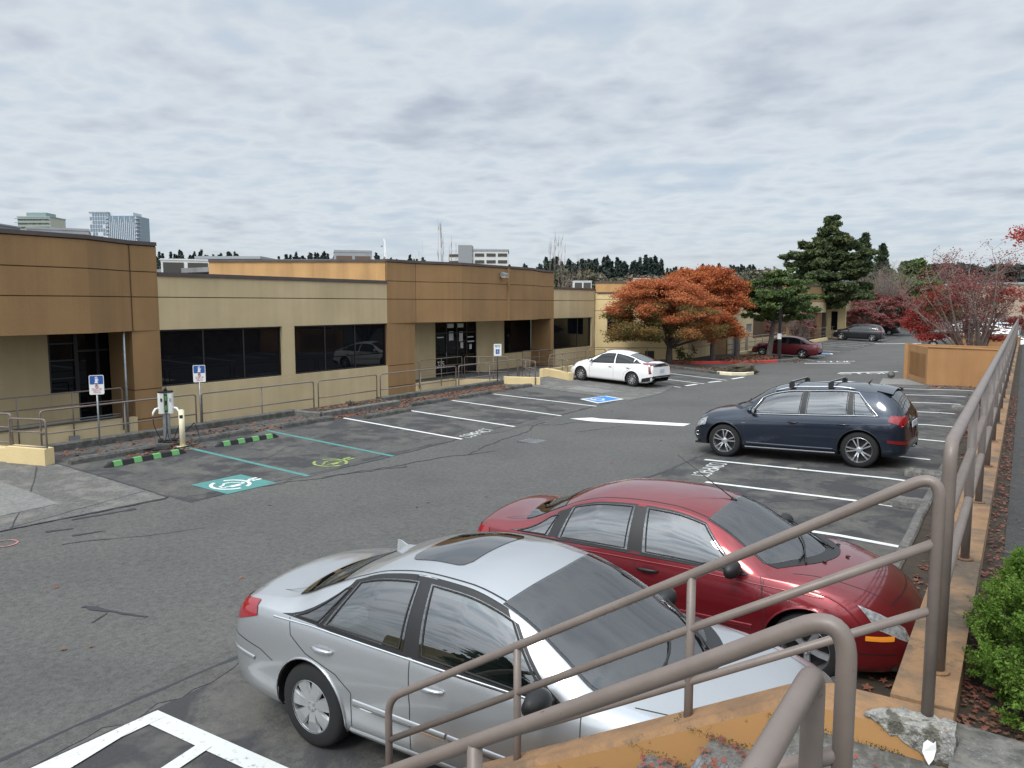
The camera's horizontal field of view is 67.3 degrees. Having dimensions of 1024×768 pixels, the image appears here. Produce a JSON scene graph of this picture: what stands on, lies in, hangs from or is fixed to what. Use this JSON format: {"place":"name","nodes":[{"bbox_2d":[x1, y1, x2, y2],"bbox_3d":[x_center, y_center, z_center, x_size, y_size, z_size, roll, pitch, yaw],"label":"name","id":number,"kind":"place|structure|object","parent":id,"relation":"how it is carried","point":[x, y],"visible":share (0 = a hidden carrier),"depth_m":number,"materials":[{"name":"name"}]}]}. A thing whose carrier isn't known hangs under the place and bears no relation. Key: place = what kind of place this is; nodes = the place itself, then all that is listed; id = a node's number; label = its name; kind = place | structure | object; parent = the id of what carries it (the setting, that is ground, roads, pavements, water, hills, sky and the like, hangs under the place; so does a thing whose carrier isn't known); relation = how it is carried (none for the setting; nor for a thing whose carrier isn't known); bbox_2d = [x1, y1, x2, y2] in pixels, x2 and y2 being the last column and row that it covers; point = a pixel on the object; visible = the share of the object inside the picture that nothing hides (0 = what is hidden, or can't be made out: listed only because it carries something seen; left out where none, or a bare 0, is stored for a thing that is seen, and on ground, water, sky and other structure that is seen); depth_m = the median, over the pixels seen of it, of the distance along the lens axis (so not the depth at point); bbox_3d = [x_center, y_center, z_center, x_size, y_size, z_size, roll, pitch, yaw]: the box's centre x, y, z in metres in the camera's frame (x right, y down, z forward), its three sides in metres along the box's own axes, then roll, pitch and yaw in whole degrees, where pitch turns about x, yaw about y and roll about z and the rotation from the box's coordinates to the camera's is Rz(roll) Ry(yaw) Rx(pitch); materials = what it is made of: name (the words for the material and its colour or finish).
{"place":"outdoors","nodes":[
{"label":"outdoors","id":0,"kind":"place"},
{"bbox_2d":[14,213,65,229],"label":"apartment tower","id":1,"kind":"structure","parent":0,"point":[40,220],"depth_m":629.92,"materials":[{"name":"beige"}]},
{"bbox_2d":[0,461,165,530],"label":"pavement","id":2,"kind":"structure","parent":0,"point":[66,489],"depth_m":14.37,"materials":[{"name":"concrete"}]},
{"bbox_2d":[0,482,57,515],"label":"pavement slab","id":3,"kind":"structure","parent":2,"relation":"on","point":[13,499],"depth_m":13.67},
{"bbox_2d":[5,444,54,465],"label":"wall","id":4,"kind":"structure","parent":2,"relation":"on","point":[31,456],"depth_m":16.33,"materials":[{"name":"beige paint"}]},
{"bbox_2d":[8,417,47,448],"bbox_3d":[-10.309,1.170,16.403,0.961,0.900,0.040,1,6,13],"label":"handrail","id":5,"kind":"object","parent":4,"relation":"on","point":[45,432],"visible":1,"depth_m":16.36,"materials":[{"name":"metal"}]},
{"bbox_2d":[88,212,149,241],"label":"apartment tower","id":6,"kind":"structure","parent":0,"point":[131,226],"depth_m":649.62,"materials":[{"name":"grey"}]},
{"bbox_2d":[194,256,272,258],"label":"warehouse","id":7,"kind":"structure","parent":0,"point":[228,257],"depth_m":226.97,"materials":[{"name":"grey"}]},
{"bbox_2d":[448,245,508,265],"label":"office block","id":8,"kind":"structure","parent":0,"point":[467,254],"depth_m":414.86,"materials":[{"name":"grey"}]},
{"bbox_2d":[0,316,1023,763],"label":"road","id":9,"kind":"structure","parent":0,"point":[188,590],"depth_m":11.97,"materials":[{"name":"asphalt"}]},
{"bbox_2d":[37,409,293,451],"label":"concrete kerb","id":10,"kind":"structure","parent":9,"relation":"on","point":[93,441],"depth_m":19.65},
{"bbox_2d":[39,394,196,445],"bbox_3d":[-9.595,1.180,19.120,0.042,1.521,3.982,4,7,33],"label":"ramp railing","id":11,"kind":"object","parent":10,"relation":"on","point":[125,423],"visible":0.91,"depth_m":18.81,"materials":[{"name":"metal"}]},
{"bbox_2d":[201,381,314,421],"bbox_3d":[-7.313,0.827,22.538,0.042,1.521,3.992,4,7,33],"label":"ramp railing","id":12,"kind":"object","parent":10,"relation":"on","point":[262,405],"visible":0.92,"depth_m":22.46,"materials":[{"name":"metal"}]},
{"bbox_2d":[193,365,205,422],"bbox_3d":[-8.417,0.451,20.785,0.310,1.930,0.050,-3,7,-26],"label":"parking sign","id":13,"kind":"object","parent":9,"relation":"on","point":[199,375],"visible":1,"depth_m":20.71,"materials":[{"name":"metal"}]},
{"bbox_2d":[54,387,615,501],"bbox_3d":[-3.440,1.121,22.751,5.950,0.196,17.500,4,7,33],"label":"parking bay","id":14,"kind":"object","parent":9,"relation":"on","point":[176,476],"visible":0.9,"depth_m":19.52,"materials":[{"name":"asphalt"}]},
{"bbox_2d":[89,375,103,445],"bbox_3d":[-9.828,0.730,18.279,0.310,1.890,0.050,-3,7,-28],"label":"parking sign","id":15,"kind":"object","parent":14,"relation":"on","point":[96,385],"visible":0.99,"depth_m":18.21,"materials":[{"name":"metal"}]},
{"bbox_2d":[68,443,169,464],"bbox_3d":[-8.831,1.566,17.406,0.190,0.161,2.300,6,8,32],"label":"wheel stop","id":16,"kind":"object","parent":14,"relation":"on","point":[101,456],"visible":0.97,"depth_m":17.22,"materials":[{"name":"concrete"}]},
{"bbox_2d":[103,449,185,467],"bbox_3d":[-8.099,1.631,17.069,0.184,0.104,1.950,3,7,30],"label":"rubber wheel stop","id":17,"kind":"object","parent":14,"relation":"on","point":[121,462],"visible":1,"depth_m":16.94,"materials":[{"name":"black"}]},
{"bbox_2d":[152,387,179,444],"bbox_3d":[-8.441,0.777,18.792,0.636,1.360,0.747,-3,6,-24],"label":"charging station","id":18,"kind":"object","parent":14,"relation":"on","point":[165,407],"visible":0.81,"depth_m":18.90,"materials":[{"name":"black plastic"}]},
{"bbox_2d":[176,409,189,447],"bbox_3d":[-7.928,1.061,18.489,0.240,0.910,0.240,4,7,33],"label":"bollard","id":19,"kind":"object","parent":14,"relation":"on","point":[181,427],"visible":0.98,"depth_m":18.44,"materials":[{"name":"metal"}]},
{"bbox_2d":[190,429,254,442],"bbox_3d":[-7.393,1.321,19.739,0.190,0.161,1.800,6,8,33],"label":"wheel stop","id":20,"kind":"object","parent":14,"relation":"on","point":[222,435],"visible":0.97,"depth_m":19.62,"materials":[{"name":"concrete"}]},
{"bbox_2d":[192,474,275,493],"bbox_3d":[-5.493,1.975,15.237,1.140,0.038,1.150,4,7,33],"label":"charging bay marking","id":21,"kind":"object","parent":14,"relation":"on","point":[243,486],"visible":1,"depth_m":15.22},
{"bbox_2d":[215,433,278,446],"bbox_3d":[-6.630,1.398,19.322,0.184,0.104,1.800,4,7,35],"label":"rubber wheel stop","id":22,"kind":"object","parent":14,"relation":"on","point":[244,440],"visible":1,"depth_m":19.21,"materials":[{"name":"black"}]},
{"bbox_2d":[178,430,393,475],"bbox_3d":[-5.445,1.585,18.448,4.804,0.159,2.850,4,7,33],"label":"parking line","id":23,"kind":"object","parent":14,"relation":"on","point":[285,470],"visible":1,"depth_m":18.08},
{"bbox_2d":[55,384,524,459],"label":"fallen leaves","id":24,"kind":"object","parent":14,"relation":"on","point":[399,406],"visible":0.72,"depth_m":23.68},
{"bbox_2d":[280,416,334,427],"bbox_3d":[-5.843,1.082,22.059,0.189,0.161,1.900,6,8,33],"label":"wheel stop","id":25,"kind":"object","parent":14,"relation":"on","point":[305,421],"visible":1,"depth_m":21.93,"materials":[{"name":"concrete"}]},
{"bbox_2d":[364,407,410,418],"bbox_3d":[-3.848,0.905,23.967,0.185,0.160,2.000,6,8,33],"label":"wheel stop","id":26,"kind":"object","parent":14,"relation":"on","point":[385,413],"visible":1,"depth_m":23.82,"materials":[{"name":"concrete"}]},
{"bbox_2d":[0,404,679,767],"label":"seal coat patch","id":27,"kind":"object","parent":9,"relation":"on","point":[50,747],"visible":0.56,"depth_m":6.97,"materials":[{"name":"asphalt"}]},
{"bbox_2d":[301,398,389,411],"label":"planting soil","id":28,"kind":"structure","parent":9,"relation":"on","point":[334,407],"depth_m":24.49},
{"bbox_2d":[317,374,377,406],"bbox_3d":[-5.384,0.529,25.425,0.042,1.521,2.682,4,7,33],"label":"ramp railing","id":29,"kind":"object","parent":9,"relation":"on","point":[349,393],"visible":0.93,"depth_m":25.26,"materials":[{"name":"metal"}]},
{"bbox_2d":[320,400,399,416],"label":"concrete kerb","id":30,"kind":"structure","parent":9,"relation":"on","point":[360,408],"depth_m":24.33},
{"bbox_2d":[0,400,870,761],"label":"sealed crack","id":31,"kind":"object","parent":9,"relation":"on","point":[98,608],"visible":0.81,"depth_m":12.42,"materials":[{"name":"grey"}]},
{"bbox_2d":[378,379,503,400],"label":"concrete kerb","id":32,"kind":"structure","parent":9,"relation":"on","point":[439,390],"depth_m":29.18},
{"bbox_2d":[380,366,456,396],"bbox_3d":[-3.375,0.218,28.433,0.042,1.521,4.302,4,7,33],"label":"ramp railing","id":33,"kind":"object","parent":32,"relation":"on","point":[420,384],"visible":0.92,"depth_m":28.35,"materials":[{"name":"metal"}]},
{"bbox_2d":[30,387,973,767],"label":"parking bay","id":34,"kind":"object","parent":9,"relation":"on","point":[236,707],"visible":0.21,"depth_m":11.21,"materials":[{"name":"asphalt"}]},
{"bbox_2d":[32,710,287,767],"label":"hatched bay marking","id":35,"kind":"object","parent":34,"relation":"on","point":[201,740],"visible":1,"depth_m":5.89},
{"bbox_2d":[235,532,834,767],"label":"parked car","id":36,"kind":"object","parent":34,"relation":"on","point":[437,605],"visible":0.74,"depth_m":5.53,"materials":[{"name":"silver paint"}]},
{"bbox_2d":[637,738,749,767],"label":"staircase","id":37,"kind":"structure","parent":34,"relation":"on","point":[733,757],"depth_m":3.42,"materials":[{"name":"concrete"}]},
{"bbox_2d":[382,613,856,767],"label":"stair railing","id":38,"kind":"object","parent":37,"relation":"on","point":[838,753],"visible":1,"depth_m":1.70,"materials":[{"name":"metal"}]},
{"bbox_2d":[594,735,879,767],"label":"fallen leaves","id":39,"kind":"object","parent":37,"relation":"on","point":[713,762],"visible":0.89,"depth_m":3.41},
{"bbox_2d":[477,454,922,677],"bbox_3d":[1.816,1.609,8.030,4.460,1.755,2.100,2,6,34],"label":"parked car","id":40,"kind":"object","parent":34,"relation":"on","point":[648,532],"visible":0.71,"depth_m":7.38,"materials":[{"name":"red paint"}]},
{"bbox_2d":[694,377,918,467],"bbox_3d":[6.379,0.722,17.050,4.585,1.733,2.262,2,6,37],"label":"parked car","id":41,"kind":"object","parent":34,"relation":"on","point":[860,424],"visible":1,"depth_m":16.17,"materials":[{"name":"blue paint"}]},
{"bbox_2d":[705,388,967,546],"bbox_3d":[8.374,1.401,18.812,4.813,0.137,27.910,4,7,33],"label":"parking line","id":42,"kind":"object","parent":34,"relation":"on","point":[861,539],"visible":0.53,"depth_m":14.32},
{"bbox_2d":[880,496,931,509],"bbox_3d":[6.402,1.924,12.520,0.750,0.176,0.301,4,7,35],"label":"kerb block","id":43,"kind":"object","parent":34,"relation":"on","point":[907,502],"depth_m":12.43,"materials":[{"name":"concrete"}]},
{"bbox_2d":[904,467,941,476],"bbox_3d":[7.894,1.712,14.575,0.800,0.177,0.298,4,7,35],"label":"kerb block","id":44,"kind":"object","parent":34,"relation":"on","point":[912,472],"depth_m":14.59,"materials":[{"name":"concrete"}]},
{"bbox_2d":[344,373,742,438],"bbox_3d":[3.145,0.340,30.638,4.836,0.184,22.025,4,7,36],"label":"parking line","id":45,"kind":"object","parent":9,"relation":"on","point":[501,407],"visible":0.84,"depth_m":24.59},
{"bbox_2d":[570,418,687,425],"bbox_3d":[3.554,1.132,23.434,3.750,0.111,0.670,4,7,33],"label":"stop line","id":46,"kind":"object","parent":9,"relation":"on","point":[632,421],"visible":1,"depth_m":23.35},
{"bbox_2d":[654,372,726,386],"bbox_3d":[7.111,-0.343,37.157,4.900,0.162,5.700,4,7,33],"label":"parking bay","id":47,"kind":"object","parent":9,"relation":"on","point":[690,379],"visible":0.43,"depth_m":36.62,"materials":[{"name":"asphalt"}]},
{"bbox_2d":[668,363,731,371],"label":"planting soil","id":48,"kind":"structure","parent":9,"relation":"on","point":[695,366],"depth_m":41.92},
{"bbox_2d":[599,274,734,362],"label":"maple tree","id":49,"kind":"object","parent":48,"relation":"on","point":[649,302],"visible":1,"depth_m":42.24,"materials":[{"name":"orange plant"}]},
{"bbox_2d":[724,362,759,373],"bbox_3d":[11.895,-0.776,40.002,1.052,0.703,1.774,-6,8,-44],"label":"boulder","id":50,"kind":"object","parent":48,"relation":"on","point":[743,367],"visible":0.66,"depth_m":39.63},
{"bbox_2d":[465,683,953,767],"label":"stringer wall","id":51,"kind":"structure","parent":9,"relation":"on","point":[743,720],"depth_m":3.61,"materials":[{"name":"concrete"}]},
{"bbox_2d":[385,475,945,765],"bbox_3d":[0.455,1.536,3.970,3.009,2.527,0.050,4,7,33],"label":"stair railing","id":52,"kind":"object","parent":51,"relation":"on","point":[934,546],"visible":0.91,"depth_m":3.53,"materials":[{"name":"metal"}]},
{"bbox_2d":[864,707,956,766],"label":"broken concrete","id":53,"kind":"object","parent":51,"relation":"on","point":[914,730],"visible":1,"depth_m":3.06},
{"bbox_2d":[673,359,777,363],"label":"painted kerb","id":54,"kind":"structure","parent":9,"relation":"on","point":[727,362],"depth_m":45.41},
{"bbox_2d":[678,354,791,361],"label":"planting soil","id":55,"kind":"structure","parent":9,"relation":"on","point":[717,356],"depth_m":48.85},
{"bbox_2d":[664,264,758,358],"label":"maple tree","id":56,"kind":"object","parent":55,"relation":"on","point":[720,281],"visible":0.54,"depth_m":45.86,"materials":[{"name":"orange plant"}]},
{"bbox_2d":[777,296,786,358],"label":"lamp post","id":57,"kind":"object","parent":55,"relation":"on","point":[779,336],"visible":0.74,"depth_m":48.89,"materials":[{"name":"black"}]},
{"bbox_2d":[740,267,828,356],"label":"pine tree","id":58,"kind":"object","parent":55,"relation":"on","point":[765,300],"visible":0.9,"depth_m":49.47,"materials":[{"name":"green plant"}]},
{"bbox_2d":[670,354,809,370],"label":"fallen leaves","id":59,"kind":"object","parent":9,"relation":"on","point":[751,358],"visible":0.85,"depth_m":46.61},
{"bbox_2d":[595,281,898,359],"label":"office building","id":60,"kind":"structure","parent":9,"relation":"on","point":[837,318],"depth_m":49.34,"materials":[{"name":"beige paint"}]},
{"bbox_2d":[776,301,818,337],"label":"maple tree","id":61,"kind":"object","parent":9,"relation":"on","point":[801,330],"visible":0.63,"depth_m":57.45,"materials":[{"name":"red plant"}]},
{"bbox_2d":[777,214,880,337],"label":"pine tree","id":62,"kind":"object","parent":9,"relation":"on","point":[824,257],"visible":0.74,"depth_m":75.55,"materials":[{"name":"green plant"}]},
{"bbox_2d":[772,328,913,360],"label":"parking bay","id":63,"kind":"object","parent":9,"relation":"on","point":[836,347],"visible":0.4,"depth_m":67.55,"materials":[{"name":"asphalt"}]},
{"bbox_2d":[752,335,822,357],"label":"parked car","id":64,"kind":"object","parent":63,"relation":"on","point":[796,345],"visible":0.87,"depth_m":51.40,"materials":[{"name":"red paint"}]},
{"bbox_2d":[833,324,884,341],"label":"parked car","id":65,"kind":"object","parent":63,"relation":"on","point":[873,332],"visible":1,"depth_m":74.34,"materials":[{"name":"black paint"}]},
{"bbox_2d":[853,232,876,317],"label":"conifer tree","id":66,"kind":"object","parent":9,"relation":"on","point":[865,238],"visible":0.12,"depth_m":96.31,"materials":[{"name":"green plant"}]},
{"bbox_2d":[846,297,888,325],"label":"maple tree","id":67,"kind":"object","parent":9,"relation":"on","point":[869,313],"visible":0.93,"depth_m":82.79,"materials":[{"name":"red plant"}]},
{"bbox_2d":[849,260,922,328],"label":"maple tree","id":68,"kind":"object","parent":9,"relation":"on","point":[890,304],"visible":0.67,"depth_m":87.23,"materials":[{"name":"red plant"}]},
{"bbox_2d":[873,243,900,325],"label":"conifer tree","id":69,"kind":"object","parent":9,"relation":"on","point":[882,257],"visible":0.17,"depth_m":106.22,"materials":[{"name":"green plant"}]},
{"bbox_2d":[831,431,965,681],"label":"concrete kerb","id":70,"kind":"structure","parent":9,"relation":"on","point":[910,536],"depth_m":11.08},
{"bbox_2d":[880,378,923,384],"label":"pavement slab","id":71,"kind":"structure","parent":9,"relation":"on","point":[897,381],"depth_m":33.40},
{"bbox_2d":[892,257,940,313],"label":"evergreen tree","id":72,"kind":"object","parent":9,"relation":"on","point":[919,263],"visible":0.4,"depth_m":115.23,"materials":[{"name":"green plant"}]},
{"bbox_2d":[856,403,980,696],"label":"planting soil","id":73,"kind":"structure","parent":9,"relation":"on","point":[910,568],"depth_m":9.21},
{"bbox_2d":[862,385,975,691],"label":"fallen leaves","id":74,"kind":"object","parent":73,"relation":"on","point":[868,687],"visible":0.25,"depth_m":8.78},
{"bbox_2d":[878,238,1023,345],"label":"maple tree","id":75,"kind":"object","parent":9,"relation":"on","point":[915,317],"visible":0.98,"depth_m":37.16,"materials":[{"name":"red plant"}]},
{"bbox_2d":[903,343,999,386],"bbox_3d":[18.570,-0.669,32.399,2.703,1.870,5.161,-4,7,-36],"label":"bin enclosure","id":76,"kind":"object","parent":9,"relation":"on","point":[949,365],"visible":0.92,"depth_m":31.44,"materials":[{"name":"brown wood"}]},
{"bbox_2d":[890,342,1018,721],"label":"retaining wall","id":77,"kind":"structure","parent":9,"relation":"on","point":[907,684],"depth_m":4.10,"materials":[{"name":"concrete"}]},
{"bbox_2d":[936,318,1018,676],"bbox_3d":[11.757,-0.739,18.149,0.100,1.098,35.589,4,7,33],"label":"pipe railing","id":78,"kind":"object","parent":77,"relation":"on","point":[989,392],"visible":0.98,"depth_m":4.92,"materials":[{"name":"metal"}]},
{"bbox_2d":[0,0,1023,273],"label":"sky","id":79,"kind":"structure","parent":0,"point":[682,133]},
{"bbox_2d":[532,376,673,400],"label":"pavement","id":80,"kind":"structure","parent":0,"point":[624,391],"depth_m":32.51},
{"bbox_2d":[504,376,539,384],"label":"wall","id":81,"kind":"structure","parent":80,"relation":"on","point":[516,380],"depth_m":32.69,"materials":[{"name":"beige paint"}]},
{"bbox_2d":[543,368,572,379],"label":"wall","id":82,"kind":"structure","parent":80,"relation":"on","point":[555,373],"depth_m":35.43,"materials":[{"name":"beige paint"}]},
{"bbox_2d":[570,349,669,386],"bbox_3d":[4.703,-0.806,34.339,4.567,1.470,2.135,8,9,41],"label":"parked car","id":83,"kind":"object","parent":80,"relation":"on","point":[632,368],"visible":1,"depth_m":33.33,"materials":[{"name":"white paint"}]},
{"bbox_2d":[594,319,1023,355],"bbox_3d":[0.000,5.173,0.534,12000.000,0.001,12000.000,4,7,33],"label":"ground","id":84,"kind":"structure","parent":0,"point":[1021,333],"depth_m":133.97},
{"bbox_2d":[0,228,595,445],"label":"office building","id":85,"kind":"structure","parent":84,"relation":"on","point":[130,319],"depth_m":26.64,"materials":[{"name":"brown paint"}]},
{"bbox_2d":[26,226,90,234],"bbox_3d":[-22.582,-6.599,38.541,2.660,2.205,2.460,-3,7,-26],"label":"rooftop unit","id":86,"kind":"object","parent":85,"relation":"on","point":[70,230],"visible":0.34,"depth_m":37.44,"materials":[{"name":"grey metal"}]},
{"bbox_2d":[0,387,124,443],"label":"entry railing","id":87,"kind":"object","parent":85,"relation":"on","point":[72,404],"visible":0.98,"depth_m":21.39,"materials":[{"name":"metal"}]},
{"bbox_2d":[47,334,77,393],"bbox_3d":[-13.321,-0.655,22.777,0.080,1.860,0.790,4,7,33],"label":"window","id":88,"kind":"structure","parent":85,"relation":"in","point":[61,347],"depth_m":22.78,"materials":[{"name":"black"}]},
{"bbox_2d":[75,332,112,419],"bbox_3d":[-12.729,-0.294,23.710,0.100,2.790,1.350,4,7,33],"label":"door","id":89,"kind":"structure","parent":85,"relation":"in","point":[92,349],"depth_m":23.53,"materials":[{"name":"black"}]},
{"bbox_2d":[160,258,208,273],"bbox_3d":[-14.838,-4.979,34.985,2.060,1.312,1.660,-3,6,-24],"label":"rooftop unit","id":90,"kind":"object","parent":85,"relation":"on","point":[172,265],"visible":0.5,"depth_m":34.11,"materials":[{"name":"grey"}]},
{"bbox_2d":[160,326,280,386],"bbox_3d":[-9.724,-0.998,25.967,0.080,1.777,4.725,4,7,33],"label":"window","id":91,"kind":"structure","parent":85,"relation":"in","point":[226,354],"depth_m":25.85,"materials":[{"name":"black"}]},
{"bbox_2d":[294,323,385,373],"bbox_3d":[-6.736,-1.460,30.440,0.080,1.777,4.955,4,7,33],"label":"window","id":92,"kind":"structure","parent":85,"relation":"in","point":[318,348],"depth_m":30.30,"materials":[{"name":"black"}]},
{"bbox_2d":[333,250,371,258],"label":"rooftop unit","id":93,"kind":"object","parent":85,"relation":"on","point":[352,254],"visible":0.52,"depth_m":71.38,"materials":[{"name":"grey metal"}]},
{"bbox_2d":[435,321,475,376],"bbox_3d":[-2.792,-1.809,38.521,0.175,2.780,3.350,4,7,33],"label":"door","id":94,"kind":"structure","parent":85,"relation":"in","point":[452,339],"depth_m":38.47,"materials":[{"name":"black"}]},
{"bbox_2d":[504,320,530,352],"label":"window","id":95,"kind":"structure","parent":85,"relation":"in","point":[517,333],"depth_m":43.13,"materials":[{"name":"black"}]},
{"bbox_2d":[554,317,589,348],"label":"window","id":96,"kind":"structure","parent":85,"relation":"in","point":[568,332],"depth_m":45.82,"materials":[{"name":"black"}]},
{"bbox_2d":[156,249,756,279],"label":"conifers","id":97,"kind":"object","parent":84,"relation":"on","point":[650,266],"visible":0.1,"depth_m":296.38,"materials":[{"name":"green plant"}]},
{"bbox_2d":[554,266,790,289],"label":"brush","id":98,"kind":"object","parent":84,"relation":"on","point":[590,275],"visible":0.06,"depth_m":189.09,"materials":[{"name":"plant"}]},
{"bbox_2d":[783,726,944,767],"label":"landing","id":99,"kind":"object","parent":84,"relation":"on","point":[869,756],"depth_m":3.07,"materials":[{"name":"concrete"}]},
{"bbox_2d":[739,666,825,767],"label":"landing railing","id":100,"kind":"object","parent":99,"relation":"on","point":[801,704],"visible":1,"depth_m":1.38,"materials":[{"name":"metal"}]},
{"bbox_2d":[922,740,935,764],"bbox_3d":[1.634,1.441,3.015,0.047,0.097,0.025,4,7,33],"label":"paint flake","id":101,"kind":"object","parent":99,"relation":"on","point":[929,750],"visible":1,"depth_m":3.01,"materials":[{"name":"white"}]},
{"bbox_2d":[948,723,1023,767],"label":"path slab","id":102,"kind":"structure","parent":99,"relation":"on","point":[977,748],"depth_m":3.05,"materials":[{"name":"concrete"}]},
{"bbox_2d":[930,262,1023,283],"bbox_3d":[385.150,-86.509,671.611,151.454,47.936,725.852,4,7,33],"label":"conifers","id":103,"kind":"object","parent":84,"relation":"on","point":[1020,275],"visible":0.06,"depth_m":363.18,"materials":[{"name":"green plant"}]},
{"bbox_2d":[944,282,1023,318],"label":"distant building","id":104,"kind":"structure","parent":0,"point":[1016,302],"depth_m":268.57,"materials":[{"name":"grey"}]},
{"bbox_2d":[956,344,1023,740],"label":"planting soil","id":105,"kind":"structure","parent":0,"point":[965,710],"depth_m":5.45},
{"bbox_2d":[956,396,1023,741],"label":"fallen leaves","id":106,"kind":"object","parent":105,"relation":"on","point":[967,722],"visible":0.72,"depth_m":3.62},
{"bbox_2d":[962,543,1023,731],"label":"cedar shrub","id":107,"kind":"object","parent":105,"relation":"on","point":[991,632],"visible":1,"depth_m":3.55,"materials":[{"name":"green plant"}]},
{"bbox_2d":[1003,344,1023,565],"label":"path","id":108,"kind":"structure","parent":0,"point":[1014,530],"depth_m":7.65,"materials":[{"name":"concrete"}]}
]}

